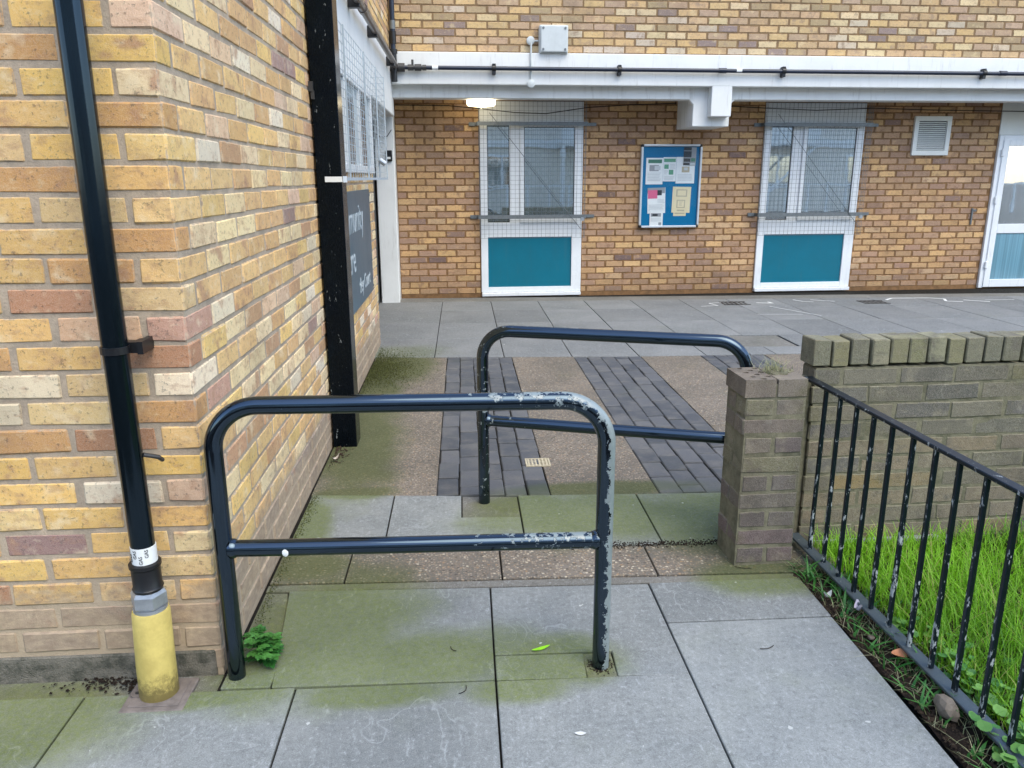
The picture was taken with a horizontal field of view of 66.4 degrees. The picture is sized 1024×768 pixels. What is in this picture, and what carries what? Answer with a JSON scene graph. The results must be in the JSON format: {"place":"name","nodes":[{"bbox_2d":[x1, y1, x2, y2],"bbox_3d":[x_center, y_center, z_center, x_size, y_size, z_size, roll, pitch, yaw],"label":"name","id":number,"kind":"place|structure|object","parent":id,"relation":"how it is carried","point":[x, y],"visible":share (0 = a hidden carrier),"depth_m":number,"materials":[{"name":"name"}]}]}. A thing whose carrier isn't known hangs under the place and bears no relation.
{"place":"outdoors","nodes":[
{"label":"outdoors","id":0,"kind":"place"},
{"bbox_2d":[0,288,1023,767],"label":"pavement","id":1,"kind":"structure","parent":0,"point":[372,668],"depth_m":2.61,"materials":[{"name":"concrete"}]},
{"bbox_2d":[43,676,137,694],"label":"wall dirt","id":2,"kind":"structure","parent":1,"relation":"on","point":[134,681],"depth_m":2.23,"materials":[{"name":"soil"}]},
{"bbox_2d":[118,677,198,712],"bbox_3d":[-0.980,0.866,2.178,0.170,0.020,0.145,-1,15,-3],"label":"base plate","id":3,"kind":"object","parent":1,"relation":"on","point":[134,703],"visible":0.65,"depth_m":2.14,"materials":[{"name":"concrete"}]},
{"bbox_2d":[0,0,393,683],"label":"brick building","id":4,"kind":"structure","parent":1,"relation":"on","point":[206,118],"depth_m":2.15,"materials":[{"name":"brick"}]},
{"bbox_2d":[52,0,179,702],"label":"drainpipe","id":5,"kind":"object","parent":4,"relation":"attached to","point":[155,657],"visible":1,"depth_m":1.93,"materials":[{"name":"black metal"}]},
{"bbox_2d":[340,65,373,173],"bbox_3d":[-1.057,-1.694,5.111,0.060,0.605,2.180,-1,15,-3],"label":"window","id":6,"kind":"structure","parent":4,"relation":"in","point":[362,166],"depth_m":5.34,"materials":[{"name":"grey glass"}]},
{"bbox_2d":[347,189,373,313],"bbox_3d":[-1.031,-0.876,5.147,0.018,0.765,1.830,-1,15,-3],"label":"wall sign","id":7,"kind":"object","parent":4,"relation":"attached to","point":[358,201],"visible":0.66,"depth_m":5.36,"materials":[{"name":"metal"}]},
{"bbox_2d":[337,20,387,180],"bbox_3d":[-0.933,-1.750,5.156,0.144,0.783,2.379,-2,15,-6],"label":"window grille","id":8,"kind":"object","parent":4,"relation":"attached to","point":[382,161],"depth_m":4.95,"materials":[{"name":"metal"}]},
{"bbox_2d":[347,0,397,68],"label":"side pipe","id":9,"kind":"object","parent":4,"relation":"attached to","point":[373,31],"visible":1,"depth_m":5.98,"materials":[{"name":"black plastic"}]},
{"bbox_2d":[389,0,397,81],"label":"corner pipe","id":10,"kind":"object","parent":4,"relation":"attached to","point":[392,40],"visible":0.81,"depth_m":7.92,"materials":[{"name":"black plastic"}]},
{"bbox_2d":[243,624,283,668],"bbox_3d":[-0.739,0.780,2.321,0.124,0.114,0.170,-2,15,-5],"label":"leafy weed","id":11,"kind":"object","parent":1,"relation":"on","point":[268,648],"visible":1,"depth_m":2.30,"materials":[{"name":"green plant"}]},
{"bbox_2d":[245,348,385,650],"bbox_3d":[-0.933,0.248,4.503,0.068,0.008,4.403,-1,15,-3],"label":"joint moss","id":12,"kind":"object","parent":1,"relation":"on","point":[304,520],"visible":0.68,"depth_m":2.96,"materials":[{"name":"green plant"}]},
{"bbox_2d":[305,0,360,446],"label":"steel post","id":13,"kind":"object","parent":1,"relation":"on","point":[324,85],"visible":0.87,"depth_m":3.88,"materials":[{"name":"black metal"}]},
{"bbox_2d":[329,446,349,471],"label":"leaf litter","id":14,"kind":"object","parent":1,"relation":"on","point":[338,448],"visible":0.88,"depth_m":4.07,"materials":[{"name":"brown plant"}]},
{"bbox_2d":[360,344,438,394],"bbox_3d":[-0.745,-0.116,5.876,0.692,0.011,2.118,-2,15,-5],"label":"moss","id":15,"kind":"object","parent":1,"relation":"on","point":[378,368],"visible":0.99,"depth_m":5.84,"materials":[{"name":"green plant"}]},
{"bbox_2d":[203,391,615,680],"bbox_3d":[-0.268,0.446,2.182,1.105,0.866,0.057,-1,15,-3],"label":"barrier hoop","id":16,"kind":"object","parent":1,"relation":"on","point":[228,549],"visible":0.98,"depth_m":2.14,"materials":[{"name":"black paint"}]},
{"bbox_2d":[282,550,287,556],"bbox_3d":[-0.621,0.464,2.142,0.017,0.022,0.005,-2,15,-5],"label":"bird dropping","id":17,"kind":"object","parent":16,"relation":"attached to","point":[285,553],"visible":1,"depth_m":2.14,"materials":[{"name":"white"}]},
{"bbox_2d":[525,458,550,467],"bbox_3d":[0.130,0.400,3.949,0.126,0.014,0.112,-1,15,-3],"label":"drain grate","id":18,"kind":"object","parent":1,"relation":"on","point":[542,464],"visible":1,"depth_m":3.94,"materials":[{"name":"metal"}]},
{"bbox_2d":[532,645,548,649],"bbox_3d":[0.088,0.803,2.378,0.062,0.004,0.015,-8,17,-29],"label":"fallen leaf","id":19,"kind":"object","parent":1,"relation":"on","point":[542,647],"visible":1,"depth_m":2.38,"materials":[{"name":"green plant"}]},
{"bbox_2d":[477,325,752,503],"bbox_3d":[0.397,0.182,3.251,1.124,0.827,0.058,4,15,14],"label":"barrier hoop","id":20,"kind":"object","parent":1,"relation":"on","point":[734,347],"visible":0.77,"depth_m":3.20,"materials":[{"name":"black paint"}]},
{"bbox_2d":[572,537,716,549],"bbox_3d":[0.539,0.624,3.062,0.655,0.004,0.088,-2,15,-5],"label":"grit","id":21,"kind":"object","parent":1,"relation":"on","point":[653,544],"visible":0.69,"depth_m":3.06,"materials":[{"name":"soil"}]},
{"bbox_2d":[374,0,1023,302],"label":"brick building","id":22,"kind":"structure","parent":1,"relation":"on","point":[918,232],"depth_m":9.18,"materials":[{"name":"brown brick"}]},
{"bbox_2d":[385,150,391,160],"bbox_3d":[-1.353,-2.509,8.596,0.072,0.115,0.037,-2,15,-5],"label":"entry reader","id":23,"kind":"object","parent":22,"relation":"attached to","point":[389,155],"visible":0.79,"depth_m":8.58,"materials":[{"name":"black plastic"}]},
{"bbox_2d":[467,99,494,107],"bbox_3d":[-0.339,-3.114,8.559,0.316,0.200,0.316,-2,15,-5],"label":"ceiling lamp","id":24,"kind":"object","parent":22,"relation":"attached to","point":[481,103],"visible":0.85,"depth_m":8.45,"materials":[{"name":"grey plastic"}]},
{"bbox_2d":[479,101,583,296],"bbox_3d":[0.229,-2.161,9.245,1.210,2.231,0.115,-2,15,-5],"label":"window","id":25,"kind":"structure","parent":22,"relation":"in","point":[513,264],"depth_m":9.22,"materials":[{"name":"white plastic"}]},
{"bbox_2d":[469,101,595,238],"bbox_3d":[0.250,-2.473,9.083,1.480,1.528,0.137,-2,15,-5],"label":"window grille","id":26,"kind":"object","parent":22,"relation":"attached to","point":[501,123],"depth_m":9.04,"materials":[{"name":"metal"}]},
{"bbox_2d":[526,36,538,87],"bbox_3d":[0.225,-3.377,8.210,0.141,0.514,0.110,-2,15,-5],"label":"conduit","id":27,"kind":"object","parent":22,"relation":"attached to","point":[530,40],"visible":1,"depth_m":8.18,"materials":[{"name":"grey plastic"}]},
{"bbox_2d":[394,103,676,113],"bbox_3d":[0.302,-3.139,8.894,3.250,0.140,0.139,-2,15,-5],"label":"cable","id":28,"kind":"object","parent":22,"relation":"attached to","point":[536,113],"visible":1,"depth_m":8.84,"materials":[{"name":"black plastic"}]},
{"bbox_2d":[538,25,567,53],"bbox_3d":[0.433,-3.596,8.165,0.300,0.275,0.135,-2,15,-5],"label":"junction box","id":29,"kind":"object","parent":22,"relation":"attached to","point":[553,39],"visible":1,"depth_m":8.11,"materials":[{"name":"grey plastic"}]},
{"bbox_2d":[638,144,702,227],"bbox_3d":[1.885,-2.358,9.330,0.735,0.962,0.054,-2,15,-5],"label":"notice board","id":30,"kind":"object","parent":22,"relation":"attached to","point":[689,219],"visible":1,"depth_m":9.33,"materials":[{"name":"blue fabric"}]},
{"bbox_2d":[645,158,663,183],"bbox_3d":[1.688,-2.521,9.262,0.206,0.303,0.003,-2,15,-5],"label":"poster","id":31,"kind":"object","parent":30,"relation":"attached to","point":[654,170],"visible":1,"depth_m":9.26,"materials":[{"name":"white paper"}]},
{"bbox_2d":[647,187,664,213],"bbox_3d":[1.727,-2.194,9.352,0.217,0.298,0.004,-3,15,-5],"label":"poster","id":32,"kind":"object","parent":30,"relation":"attached to","point":[656,199],"visible":1,"depth_m":9.35,"materials":[{"name":"white paper"}]},
{"bbox_2d":[649,210,662,225],"bbox_3d":[1.734,-1.997,9.401,0.162,0.186,0.003,-2,15,-5],"label":"poster","id":33,"kind":"object","parent":30,"relation":"attached to","point":[656,217],"visible":1,"depth_m":9.40,"materials":[{"name":"white paper"}]},
{"bbox_2d":[663,157,676,180],"bbox_3d":[1.869,-2.546,9.273,0.157,0.277,0.004,-2,15,-5],"label":"poster","id":34,"kind":"object","parent":30,"relation":"attached to","point":[669,168],"visible":1,"depth_m":9.27,"materials":[{"name":"white paper"}]},
{"bbox_2d":[673,213,685,215],"bbox_3d":[2.018,-2.054,9.421,0.154,0.058,0.002,-2,15,-5],"label":"poster","id":35,"kind":"object","parent":30,"relation":"attached to","point":[679,214],"visible":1,"depth_m":9.42,"materials":[{"name":"beige paper"}]},
{"bbox_2d":[671,187,690,212],"bbox_3d":[2.031,-2.210,9.379,0.224,0.303,0.003,-1,15,-6],"label":"poster","id":36,"kind":"object","parent":30,"relation":"attached to","point":[681,196],"visible":1,"depth_m":9.38,"materials":[{"name":"beige paper"}]},
{"bbox_2d":[676,157,694,182],"bbox_3d":[2.062,-2.541,9.295,0.226,0.303,0.003,-2,15,-5],"label":"poster","id":37,"kind":"object","parent":30,"relation":"attached to","point":[684,173],"visible":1,"depth_m":9.30,"materials":[{"name":"white paper"}]},
{"bbox_2d":[683,147,696,165],"bbox_3d":[2.106,-2.694,9.254,0.151,0.207,0.002,-1,15,-6],"label":"poster","id":38,"kind":"object","parent":30,"relation":"attached to","point":[689,155],"visible":1,"depth_m":9.25,"materials":[{"name":"white paper"}]},
{"bbox_2d":[398,59,1023,78],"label":"gas pipe","id":39,"kind":"object","parent":22,"relation":"attached to","point":[783,71],"visible":0.98,"depth_m":8.32,"materials":[{"name":"black metal"}]},
{"bbox_2d":[752,103,866,291],"bbox_3d":[3.622,-2.257,9.566,1.245,2.231,0.115,-2,15,-5],"label":"window","id":40,"kind":"structure","parent":22,"relation":"in","point":[810,259],"depth_m":9.54,"materials":[{"name":"white plastic"}]},
{"bbox_2d":[747,103,878,235],"bbox_3d":[3.644,-2.569,9.404,1.545,1.528,0.137,-2,15,-5],"label":"window grille","id":41,"kind":"object","parent":22,"relation":"attached to","point":[859,214],"depth_m":9.38,"materials":[{"name":"metal"}]},
{"bbox_2d":[731,106,1023,111],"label":"cable","id":42,"kind":"object","parent":22,"relation":"attached to","point":[876,108],"visible":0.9,"depth_m":9.25,"materials":[{"name":"black plastic"}]},
{"bbox_2d":[910,116,952,155],"bbox_3d":[5.092,-3.012,9.496,0.470,0.455,0.035,-2,15,-5],"label":"air vent","id":43,"kind":"object","parent":22,"relation":"attached to","point":[930,135],"visible":1,"depth_m":9.49,"materials":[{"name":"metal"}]},
{"bbox_2d":[969,208,975,224],"bbox_3d":[5.786,-2.103,9.814,0.060,0.200,0.020,-2,15,-5],"label":"hasp","id":44,"kind":"object","parent":22,"relation":"attached to","point":[972,211],"visible":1,"depth_m":9.80,"materials":[{"name":"metal"}]},
{"bbox_2d":[976,103,1023,287],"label":"door","id":45,"kind":"structure","parent":22,"relation":"in","point":[1001,264],"depth_m":9.82,"materials":[{"name":"white plastic"}]},
{"bbox_2d":[793,331,1023,540],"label":"brick wall","id":46,"kind":"structure","parent":1,"relation":"on","point":[962,393],"depth_m":3.01,"materials":[{"name":"grey brick"}]},
{"bbox_2d":[575,731,585,734],"bbox_3d":[0.176,0.900,2.016,0.030,0.002,0.014,-2,15,-5],"label":"chewing gum","id":47,"kind":"object","parent":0,"point":[580,733],"visible":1,"depth_m":2.02,"materials":[{"name":"white"}]},
{"bbox_2d":[587,659,613,675],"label":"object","id":48,"kind":"structure","parent":0,"point":[600,671],"depth_m":2.29,"materials":[{"name":"soil"}]},
{"bbox_2d":[717,366,807,565],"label":"brick pier","id":49,"kind":"structure","parent":0,"point":[764,424],"depth_m":2.82,"materials":[{"name":"grey brick"}]},
{"bbox_2d":[754,354,813,373],"bbox_3d":[0.974,-0.073,2.826,0.246,0.062,0.214,-2,15,-5],"label":"dry tuft","id":50,"kind":"object","parent":49,"relation":"on","point":[769,366],"visible":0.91,"depth_m":2.83,"materials":[{"name":"plant"}]},
{"bbox_2d":[826,610,963,767],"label":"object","id":51,"kind":"structure","parent":0,"point":[919,717],"depth_m":2.17,"materials":[{"name":"soil"}]},
{"bbox_2d":[780,542,1023,767],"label":"garden soil","id":52,"kind":"structure","parent":0,"point":[949,731],"depth_m":2.34,"materials":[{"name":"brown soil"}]},
{"bbox_2d":[824,590,831,596],"bbox_3d":[1.069,0.711,2.647,0.024,0.025,0.025,9,17,30],"label":"litter scrap","id":53,"kind":"object","parent":52,"relation":"on","point":[829,593],"visible":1,"depth_m":2.65,"materials":[{"name":"white paper"}]},
{"bbox_2d":[854,599,862,610],"bbox_3d":[1.134,0.727,2.557,0.028,0.032,0.029,-11,18,-35],"label":"litter scrap","id":54,"kind":"object","parent":52,"relation":"on","point":[857,607],"visible":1,"depth_m":2.56,"materials":[{"name":"white paper"}]},
{"bbox_2d":[868,635,874,639],"bbox_3d":[1.117,0.788,2.431,0.020,0.014,0.023,-2,15,-5],"label":"pebble","id":55,"kind":"object","parent":52,"relation":"on","point":[871,637],"visible":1,"depth_m":2.42,"materials":[{"name":"grey stone"}]},
{"bbox_2d":[891,648,906,657],"bbox_3d":[1.148,0.800,2.318,0.040,0.012,0.041,-2,15,-5],"label":"dead leaf","id":56,"kind":"object","parent":52,"relation":"on","point":[898,652],"visible":1,"depth_m":2.33,"materials":[{"name":"orange plant"}]},
{"bbox_2d":[789,551,1019,767],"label":"strip weeds","id":57,"kind":"object","parent":52,"relation":"on","point":[810,571],"visible":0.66,"depth_m":2.38,"materials":[{"name":"green plant"}]},
{"bbox_2d":[793,376,1023,767],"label":"metal railing","id":58,"kind":"object","parent":52,"relation":"on","point":[965,703],"visible":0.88,"depth_m":2.26,"materials":[{"name":"metal"}]},
{"bbox_2d":[933,694,959,721],"bbox_3d":[1.157,0.861,2.087,0.049,0.062,0.082,-2,15,-5],"label":"stone","id":59,"kind":"object","parent":52,"relation":"on","point":[946,706],"visible":0.98,"depth_m":2.06,"materials":[{"name":"grey stone"}]},
{"bbox_2d":[892,609,1023,767],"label":"clover","id":60,"kind":"object","parent":52,"relation":"on","point":[986,726],"visible":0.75,"depth_m":2.05,"materials":[{"name":"green plant"}]},
{"bbox_2d":[804,513,1023,743],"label":"grass","id":61,"kind":"structure","parent":0,"point":[980,582],"depth_m":2.60,"materials":[{"name":"green plant"}]}
]}

